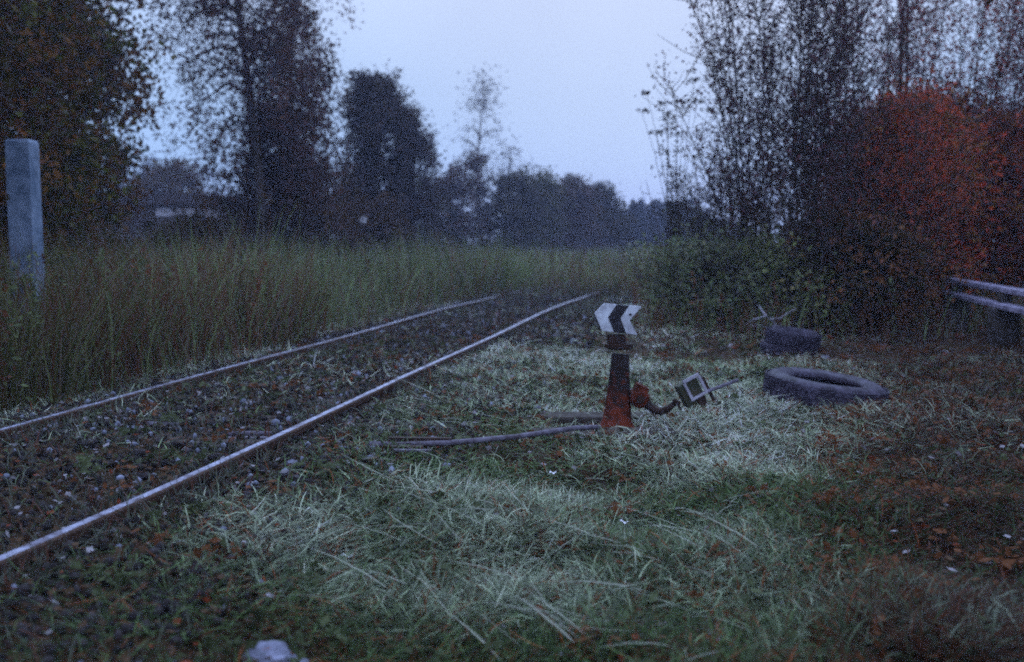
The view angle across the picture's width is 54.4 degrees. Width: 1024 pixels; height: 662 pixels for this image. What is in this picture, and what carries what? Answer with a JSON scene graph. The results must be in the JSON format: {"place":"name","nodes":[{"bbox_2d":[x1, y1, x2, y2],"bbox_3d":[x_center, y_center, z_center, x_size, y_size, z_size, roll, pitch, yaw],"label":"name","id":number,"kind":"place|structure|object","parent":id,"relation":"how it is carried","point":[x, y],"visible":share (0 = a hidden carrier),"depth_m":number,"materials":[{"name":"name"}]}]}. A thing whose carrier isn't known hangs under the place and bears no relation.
{"place":"outdoors","nodes":[
{"label":"outdoors","id":0,"kind":"place"},
{"bbox_2d":[0,242,1023,661],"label":"ground","id":1,"kind":"structure","parent":0,"point":[728,356],"depth_m":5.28,"materials":[{"name":"green plant"}]},
{"bbox_2d":[4,139,45,333],"bbox_3d":[-4.665,-0.743,9.572,0.235,2.159,0.220,0,5,0],"label":"concrete post","id":2,"kind":"object","parent":1,"relation":"on","point":[23,185],"visible":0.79,"depth_m":9.44,"materials":[{"name":"grey concrete"}]},
{"bbox_2d":[0,6,122,294],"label":"tree","id":3,"kind":"object","parent":1,"relation":"on","point":[9,82],"visible":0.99,"depth_m":9.22,"materials":[{"name":"green plant"}]},
{"bbox_2d":[46,613,110,630],"bbox_3d":[-2.523,0.925,3.180,2.650,0.150,0.250,1,5,12],"label":"sleeper","id":4,"kind":"object","parent":1,"relation":"on","point":[78,618],"visible":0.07,"depth_m":2.99,"materials":[{"name":"brown wood"}]},
{"bbox_2d":[0,0,170,270],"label":"tree","id":5,"kind":"object","parent":1,"relation":"on","point":[115,56],"visible":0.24,"depth_m":19.14,"materials":[{"name":"green plant"}]},
{"bbox_2d":[0,0,172,261],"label":"tree","id":6,"kind":"object","parent":1,"relation":"on","point":[98,3],"visible":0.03,"depth_m":21.43,"materials":[{"name":"green plant"}]},
{"bbox_2d":[0,0,175,282],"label":"tree","id":7,"kind":"object","parent":1,"relation":"on","point":[27,40],"visible":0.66,"depth_m":14.66,"materials":[{"name":"green plant"}]},
{"bbox_2d":[114,416,189,426],"bbox_3d":[-2.197,0.548,6.010,0.579,0.026,0.099,2,6,22],"label":"curved bar","id":8,"kind":"object","parent":1,"relation":"on","point":[151,422],"visible":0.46,"depth_m":5.94,"materials":[{"name":"wood"}]},
{"bbox_2d":[95,152,219,194],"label":"tree","id":9,"kind":"object","parent":1,"relation":"on","point":[163,178],"visible":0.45,"depth_m":49.86,"materials":[{"name":"green plant"}]},
{"bbox_2d":[76,193,277,254],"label":"barn","id":10,"kind":"structure","parent":1,"relation":"on","point":[177,200],"depth_m":43.19,"materials":[{"name":"wood"}]},
{"bbox_2d":[113,218,148,254],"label":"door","id":11,"kind":"structure","parent":10,"relation":"in","point":[136,224],"depth_m":43.23,"materials":[{"name":"wood"}]},
{"bbox_2d":[117,198,255,264],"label":"bush","id":12,"kind":"object","parent":1,"relation":"on","point":[174,227],"visible":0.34,"depth_m":23.83,"materials":[{"name":"green plant"}]},
{"bbox_2d":[3,425,430,458],"bbox_3d":[-1.904,0.673,5.582,2.968,0.150,0.250,1,6,12],"label":"sleeper","id":13,"kind":"object","parent":1,"relation":"on","point":[224,440],"visible":0.08,"depth_m":5.51,"materials":[{"name":"brown wood"}]},
{"bbox_2d":[227,431,306,439],"bbox_3d":[-1.386,0.591,5.623,0.531,0.038,0.132,0,5,0],"label":"railroad tie","id":14,"kind":"object","parent":13,"relation":"on","point":[250,434],"visible":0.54,"depth_m":5.65,"materials":[{"name":"wood"}]},
{"bbox_2d":[9,405,461,435],"bbox_3d":[-1.775,0.612,6.221,2.968,0.150,0.250,1,6,11],"label":"sleeper","id":15,"kind":"object","parent":1,"relation":"on","point":[298,418],"visible":0.12,"depth_m":6.06,"materials":[{"name":"brown wood"}]},
{"bbox_2d":[0,290,607,576],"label":"rail","id":16,"kind":"object","parent":15,"relation":"on","point":[70,532],"visible":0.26,"depth_m":4.66,"materials":[{"name":"grey metal"}]},
{"bbox_2d":[140,0,363,259],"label":"birch tree","id":17,"kind":"object","parent":1,"relation":"on","point":[245,44],"visible":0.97,"depth_m":22.86,"materials":[{"name":"green plant"}]},
{"bbox_2d":[242,640,291,661],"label":"stone","id":18,"kind":"object","parent":1,"relation":"on","point":[281,652],"visible":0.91,"depth_m":2.82,"materials":[{"name":"grey stone"}]},
{"bbox_2d":[74,390,486,413],"bbox_3d":[-1.646,0.546,6.877,2.968,0.150,0.250,1,5,12],"label":"sleeper","id":19,"kind":"object","parent":1,"relation":"on","point":[258,401],"visible":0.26,"depth_m":6.82,"materials":[{"name":"brown wood"}]},
{"bbox_2d":[179,139,391,269],"bbox_3d":[-5.673,-2.956,25.620,5.268,4.607,5.654,0,5,0],"label":"bush","id":20,"kind":"object","parent":1,"relation":"on","point":[246,216],"visible":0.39,"depth_m":24.60,"materials":[{"name":"green plant"}]},
{"bbox_2d":[225,0,366,262],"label":"birch tree","id":21,"kind":"object","parent":1,"relation":"on","point":[326,140],"visible":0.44,"depth_m":24.76,"materials":[{"name":"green plant"}]},
{"bbox_2d":[286,654,308,661],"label":"stone","id":22,"kind":"object","parent":1,"relation":"on","point":[295,656],"visible":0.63,"depth_m":2.83,"materials":[{"name":"grey stone"}]},
{"bbox_2d":[123,378,504,402],"bbox_3d":[-1.527,0.494,7.489,2.968,0.150,0.250,2,6,12],"label":"sleeper","id":23,"kind":"object","parent":1,"relation":"on","point":[361,392],"visible":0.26,"depth_m":7.46,"materials":[{"name":"brown wood"}]},
{"bbox_2d":[0,294,638,661],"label":"ballast","id":24,"kind":"structure","parent":1,"relation":"on","point":[161,608],"depth_m":4.92,"materials":[{"name":"gravel"}]},
{"bbox_2d":[286,459,298,466],"bbox_3d":[-1.104,0.664,4.984,0.073,0.043,0.051,-1,5,-12],"label":"stone","id":25,"kind":"object","parent":24,"relation":"on","point":[289,461],"visible":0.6,"depth_m":4.97,"materials":[{"name":"grey stone"}]},
{"bbox_2d":[369,425,601,451],"bbox_3d":[-0.054,0.591,5.472,1.436,0.074,0.319,-3,6,-26],"label":"point rod","id":26,"kind":"object","parent":24,"relation":"on","point":[436,441],"visible":0.86,"depth_m":5.31,"materials":[{"name":"metal"}]},
{"bbox_2d":[0,275,645,661],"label":"weeds","id":27,"kind":"object","parent":1,"relation":"on","point":[504,295],"visible":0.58,"depth_m":5.60,"materials":[{"name":"green plant"}]},
{"bbox_2d":[360,216,366,259],"bbox_3d":[-4.149,-2.301,27.897,0.200,1.832,0.060,0,5,0],"label":"round sign","id":28,"kind":"object","parent":1,"relation":"on","point":[364,220],"visible":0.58,"depth_m":27.80,"materials":[{"name":"metal"}]},
{"bbox_2d":[324,58,433,266],"bbox_3d":[-4.430,-5.203,32.222,3.794,7.070,4.259,3,6,27],"label":"tree","id":29,"kind":"object","parent":1,"relation":"on","point":[377,97],"visible":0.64,"depth_m":31.61,"materials":[{"name":"green plant"}]},
{"bbox_2d":[313,176,449,264],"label":"bush","id":30,"kind":"object","parent":1,"relation":"on","point":[376,209],"visible":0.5,"depth_m":30.16,"materials":[{"name":"green plant"}]},
{"bbox_2d":[379,99,449,249],"bbox_3d":[-3.320,-4.736,33.210,2.647,6.039,2.576,0,5,0],"label":"tree","id":31,"kind":"object","parent":1,"relation":"on","point":[425,201],"visible":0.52,"depth_m":32.77,"materials":[{"name":"green plant"}]},
{"bbox_2d":[416,129,446,245],"bbox_3d":[-2.935,-4.330,33.685,1.381,4.968,1.300,-2,6,-22],"label":"tree","id":32,"kind":"object","parent":1,"relation":"on","point":[427,179],"visible":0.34,"depth_m":33.55,"materials":[{"name":"green plant"}]},
{"bbox_2d":[398,174,474,259],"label":"bush","id":33,"kind":"object","parent":1,"relation":"on","point":[442,218],"visible":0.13,"depth_m":45.83,"materials":[{"name":"green plant"}]},
{"bbox_2d":[0,241,913,419],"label":"tall weeds","id":34,"kind":"object","parent":1,"relation":"on","point":[6,312],"visible":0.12,"depth_m":11.05,"materials":[{"name":"green plant"}]},
{"bbox_2d":[426,149,505,259],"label":"bush","id":35,"kind":"object","parent":1,"relation":"on","point":[458,188],"visible":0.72,"depth_m":45.92,"materials":[{"name":"green plant"}]},
{"bbox_2d":[441,62,516,247],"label":"birch tree","id":36,"kind":"object","parent":1,"relation":"on","point":[482,108],"visible":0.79,"depth_m":51.34,"materials":[{"name":"green plant"}]},
{"bbox_2d":[489,134,533,229],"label":"birch tree","id":37,"kind":"object","parent":1,"relation":"on","point":[510,165],"visible":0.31,"depth_m":53.35,"materials":[{"name":"green plant"}]},
{"bbox_2d":[0,310,1023,661],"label":"fallen leaves","id":38,"kind":"object","parent":1,"relation":"on","point":[142,548],"visible":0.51,"depth_m":5.36,"materials":[{"name":"brown plant"}]},
{"bbox_2d":[0,193,1023,415],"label":"tall grass","id":39,"kind":"structure","parent":1,"relation":"on","point":[74,347],"depth_m":10.31,"materials":[{"name":"green plant"}]},
{"bbox_2d":[467,167,562,261],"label":"bush","id":40,"kind":"object","parent":1,"relation":"on","point":[508,201],"visible":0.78,"depth_m":46.09,"materials":[{"name":"green plant"}]},
{"bbox_2d":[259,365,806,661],"bbox_3d":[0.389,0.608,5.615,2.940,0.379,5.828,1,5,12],"label":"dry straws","id":41,"kind":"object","parent":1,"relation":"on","point":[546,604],"visible":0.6,"depth_m":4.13,"materials":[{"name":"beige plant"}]},
{"bbox_2d":[57,334,1023,661],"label":"broad leaved weeds","id":42,"kind":"object","parent":1,"relation":"on","point":[619,480],"visible":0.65,"depth_m":4.75,"materials":[{"name":"green plant"}]},
{"bbox_2d":[509,163,579,258],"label":"bush","id":43,"kind":"object","parent":1,"relation":"on","point":[550,185],"visible":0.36,"depth_m":49.22,"materials":[{"name":"green plant"}]},
{"bbox_2d":[112,157,1021,252],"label":"wood","id":44,"kind":"object","parent":1,"relation":"on","point":[638,209],"visible":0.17,"depth_m":78.34,"materials":[{"name":"green plant"}]},
{"bbox_2d":[544,172,613,257],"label":"bush","id":45,"kind":"object","parent":1,"relation":"on","point":[578,214],"visible":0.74,"depth_m":52.95,"materials":[{"name":"green plant"}]},
{"bbox_2d":[519,412,664,426],"bbox_3d":[0.467,0.629,6.708,1.150,0.140,0.200,0,5,0],"label":"timber","id":46,"kind":"object","parent":1,"relation":"on","point":[568,418],"visible":0.07,"depth_m":6.61,"materials":[{"name":"brown wood"}]},
{"bbox_2d":[502,427,682,442],"bbox_3d":[0.467,0.681,6.151,1.150,0.140,0.200,0,5,0],"label":"timber","id":47,"kind":"object","parent":1,"relation":"on","point":[637,430],"visible":0.17,"depth_m":6.10,"materials":[{"name":"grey wood"}]},
{"bbox_2d":[563,177,639,257],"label":"tree","id":48,"kind":"object","parent":1,"relation":"on","point":[612,208],"visible":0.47,"depth_m":57.08,"materials":[{"name":"green plant"}]},
{"bbox_2d":[596,182,689,317],"bbox_3d":[1.944,-1.202,15.110,1.340,2.115,1.908,0,5,0],"label":"sapling","id":49,"kind":"object","parent":1,"relation":"on","point":[652,203],"visible":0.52,"depth_m":14.76,"materials":[{"name":"green plant"}]},
{"bbox_2d":[589,303,738,426],"bbox_3d":[0.965,0.236,6.370,0.916,0.835,0.300,0,5,0],"label":"switch stand","id":50,"kind":"object","parent":1,"relation":"on","point":[621,397],"visible":0.92,"depth_m":6.31,"materials":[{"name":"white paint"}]},
{"bbox_2d":[636,77,714,252],"bbox_3d":[2.479,-1.994,15.201,0.955,3.586,1.270,-2,6,-23],"label":"umbel plant","id":51,"kind":"object","parent":1,"relation":"on","point":[660,103],"visible":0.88,"depth_m":14.99,"materials":[{"name":"brown plant"}]},
{"bbox_2d":[651,107,713,268],"bbox_3d":[2.641,-1.793,15.304,1.028,3.325,0.941,1,5,9],"label":"sapling","id":52,"kind":"object","parent":1,"relation":"on","point":[674,232],"visible":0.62,"depth_m":15.21,"materials":[{"name":"green plant"}]},
{"bbox_2d":[604,215,814,330],"bbox_3d":[2.675,-0.668,13.336,2.739,1.760,2.122,0,5,0],"label":"bush","id":53,"kind":"object","parent":1,"relation":"on","point":[697,260],"visible":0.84,"depth_m":13.08,"materials":[{"name":"green plant"}]},
{"bbox_2d":[669,145,763,316],"bbox_3d":[2.948,-1.453,14.517,1.151,2.712,1.716,4,7,35],"label":"bush","id":54,"kind":"object","parent":1,"relation":"on","point":[700,225],"visible":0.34,"depth_m":14.38,"materials":[{"name":"green plant"}]},
{"bbox_2d":[661,151,791,257],"bbox_3d":[3.841,-1.817,17.630,2.221,2.939,2.038,0,5,0],"label":"bush","id":55,"kind":"object","parent":1,"relation":"on","point":[723,212],"visible":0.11,"depth_m":17.80,"materials":[{"name":"green plant"}]},
{"bbox_2d":[635,0,829,318],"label":"sapling","id":56,"kind":"object","parent":1,"relation":"on","point":[741,210],"visible":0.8,"depth_m":13.62,"materials":[{"name":"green plant"}]},
{"bbox_2d":[744,305,795,324],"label":"dead branch","id":57,"kind":"object","parent":1,"relation":"on","point":[771,319],"visible":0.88,"depth_m":10.60,"materials":[{"name":"grey wood"}]},
{"bbox_2d":[749,321,801,327],"bbox_3d":[3.480,-0.089,12.997,0.988,0.023,0.100,-3,14,-33],"label":"board","id":58,"kind":"object","parent":1,"relation":"on","point":[772,324],"visible":0.14,"depth_m":12.85,"materials":[{"name":"grey wood"}]},
{"bbox_2d":[732,161,820,248],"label":"bush","id":59,"kind":"object","parent":1,"relation":"on","point":[773,229],"visible":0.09,"depth_m":16.14,"materials":[{"name":"green plant"}]},
{"bbox_2d":[691,223,881,333],"bbox_3d":[3.677,-0.559,13.387,2.744,1.793,2.360,-4,7,-39],"label":"bush","id":60,"kind":"object","parent":1,"relation":"on","point":[776,253],"visible":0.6,"depth_m":12.94,"materials":[{"name":"green plant"}]},
{"bbox_2d":[759,340,817,356],"bbox_3d":[2.995,0.202,10.796,0.609,0.194,0.609,3,8,33],"label":"tyre","id":61,"kind":"object","parent":1,"relation":"on","point":[771,347],"visible":0.42,"depth_m":10.56,"materials":[{"name":"rubber"}]},
{"bbox_2d":[764,325,821,347],"bbox_3d":[3.036,0.070,10.763,0.589,0.184,0.589,12,9,32],"label":"tyre","id":62,"kind":"object","parent":61,"relation":"on","point":[793,336],"visible":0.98,"depth_m":10.54,"materials":[{"name":"rubber"}]},
{"bbox_2d":[685,0,943,329],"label":"sapling","id":63,"kind":"object","parent":1,"relation":"on","point":[820,152],"visible":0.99,"depth_m":12.62,"materials":[{"name":"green plant"}]},
{"bbox_2d":[762,367,889,411],"bbox_3d":[2.366,0.445,7.529,0.909,0.199,0.909,6,8,-12],"label":"tyre","id":64,"kind":"object","parent":1,"relation":"on","point":[812,386],"visible":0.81,"depth_m":7.25,"materials":[{"name":"rubber"}]},
{"bbox_2d":[773,140,887,232],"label":"bush","id":65,"kind":"object","parent":1,"relation":"on","point":[810,197],"visible":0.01,"depth_m":15.34,"materials":[{"name":"green plant"}]},
{"bbox_2d":[781,126,922,325],"bbox_3d":[4.648,-1.331,13.770,1.856,2.788,1.925,2,6,21],"label":"bush","id":66,"kind":"object","parent":1,"relation":"on","point":[880,182],"visible":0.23,"depth_m":13.32,"materials":[{"name":"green plant"}]},
{"bbox_2d":[761,0,950,322],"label":"sapling","id":67,"kind":"object","parent":1,"relation":"on","point":[880,99],"visible":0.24,"depth_m":14.12,"materials":[{"name":"green plant"}]},
{"bbox_2d":[750,178,987,338],"bbox_3d":[4.516,-0.917,13.209,3.234,2.453,2.934,2,6,25],"label":"bush","id":68,"kind":"object","parent":1,"relation":"on","point":[907,262],"visible":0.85,"depth_m":12.74,"materials":[{"name":"green plant"}]},
{"bbox_2d":[768,68,1023,323],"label":"bush","id":69,"kind":"object","parent":1,"relation":"on","point":[948,152],"visible":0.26,"depth_m":14.19,"materials":[{"name":"red plant"}]},
{"bbox_2d":[841,0,971,174],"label":"sapling","id":70,"kind":"object","parent":1,"relation":"on","point":[907,73],"visible":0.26,"depth_m":16.93,"materials":[{"name":"green plant"}]},
{"bbox_2d":[845,58,1004,326],"bbox_3d":[5.482,-1.716,13.318,1.906,3.652,1.836,3,6,31],"label":"sapling","id":71,"kind":"object","parent":1,"relation":"on","point":[916,196],"visible":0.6,"depth_m":13.17,"materials":[{"name":"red plant"}]},
{"bbox_2d":[843,70,1023,295],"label":"bush","id":72,"kind":"object","parent":1,"relation":"on","point":[966,133],"visible":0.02,"depth_m":17.63,"materials":[{"name":"red plant"}]},
{"bbox_2d":[872,0,1023,288],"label":"sapling","id":73,"kind":"object","parent":1,"relation":"on","point":[1003,56],"visible":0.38,"depth_m":16.27,"materials":[{"name":"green plant"}]},
{"bbox_2d":[942,296,969,328],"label":"support block","id":74,"kind":"structure","parent":1,"relation":"on","point":[956,304],"depth_m":13.17,"materials":[{"name":"grey wood"}]},
{"bbox_2d":[927,91,1023,310],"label":"bush","id":75,"kind":"object","parent":1,"relation":"on","point":[1015,136],"visible":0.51,"depth_m":14.82,"materials":[{"name":"red plant"}]},
{"bbox_2d":[960,0,1023,302],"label":"sapling","id":76,"kind":"object","parent":1,"relation":"on","point":[1018,78],"visible":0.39,"depth_m":15.93,"materials":[{"name":"green plant"}]},
{"bbox_2d":[964,93,1023,294],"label":"bush","id":77,"kind":"object","parent":1,"relation":"on","point":[995,213],"depth_m":17.95,"materials":[{"name":"red plant"}]},
{"bbox_2d":[986,307,1020,344],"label":"support block","id":78,"kind":"structure","parent":1,"relation":"on","point":[1002,325],"depth_m":11.05,"materials":[{"name":"grey concrete"}]},
{"bbox_2d":[940,290,1023,314],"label":"concrete beam","id":79,"kind":"structure","parent":78,"relation":"on","point":[1014,308],"depth_m":11.52,"materials":[{"name":"grey concrete"}]},
{"bbox_2d":[951,284,963,292],"bbox_3d":[5.918,-0.568,13.232,0.130,0.108,0.100,1,5,11],"label":"spacer","id":80,"kind":"object","parent":79,"relation":"on","point":[959,289],"visible":0.79,"depth_m":13.19,"materials":[{"name":"grey wood"}]},
{"bbox_2d":[997,293,1011,302],"bbox_3d":[5.500,-0.370,11.114,0.130,0.108,0.100,1,5,11],"label":"spacer","id":81,"kind":"object","parent":79,"relation":"on","point":[1004,298],"visible":0.86,"depth_m":11.07,"materials":[{"name":"grey wood"}]},
{"bbox_2d":[944,278,1023,296],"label":"concrete beam","id":82,"kind":"structure","parent":81,"relation":"on","point":[1000,288],"depth_m":11.67,"materials":[{"name":"grey concrete"}]},
{"bbox_2d":[4,0,1023,241],"label":"sky","id":83,"kind":"structure","parent":0,"point":[576,69],"materials":[{"name":"blue"}]}
]}

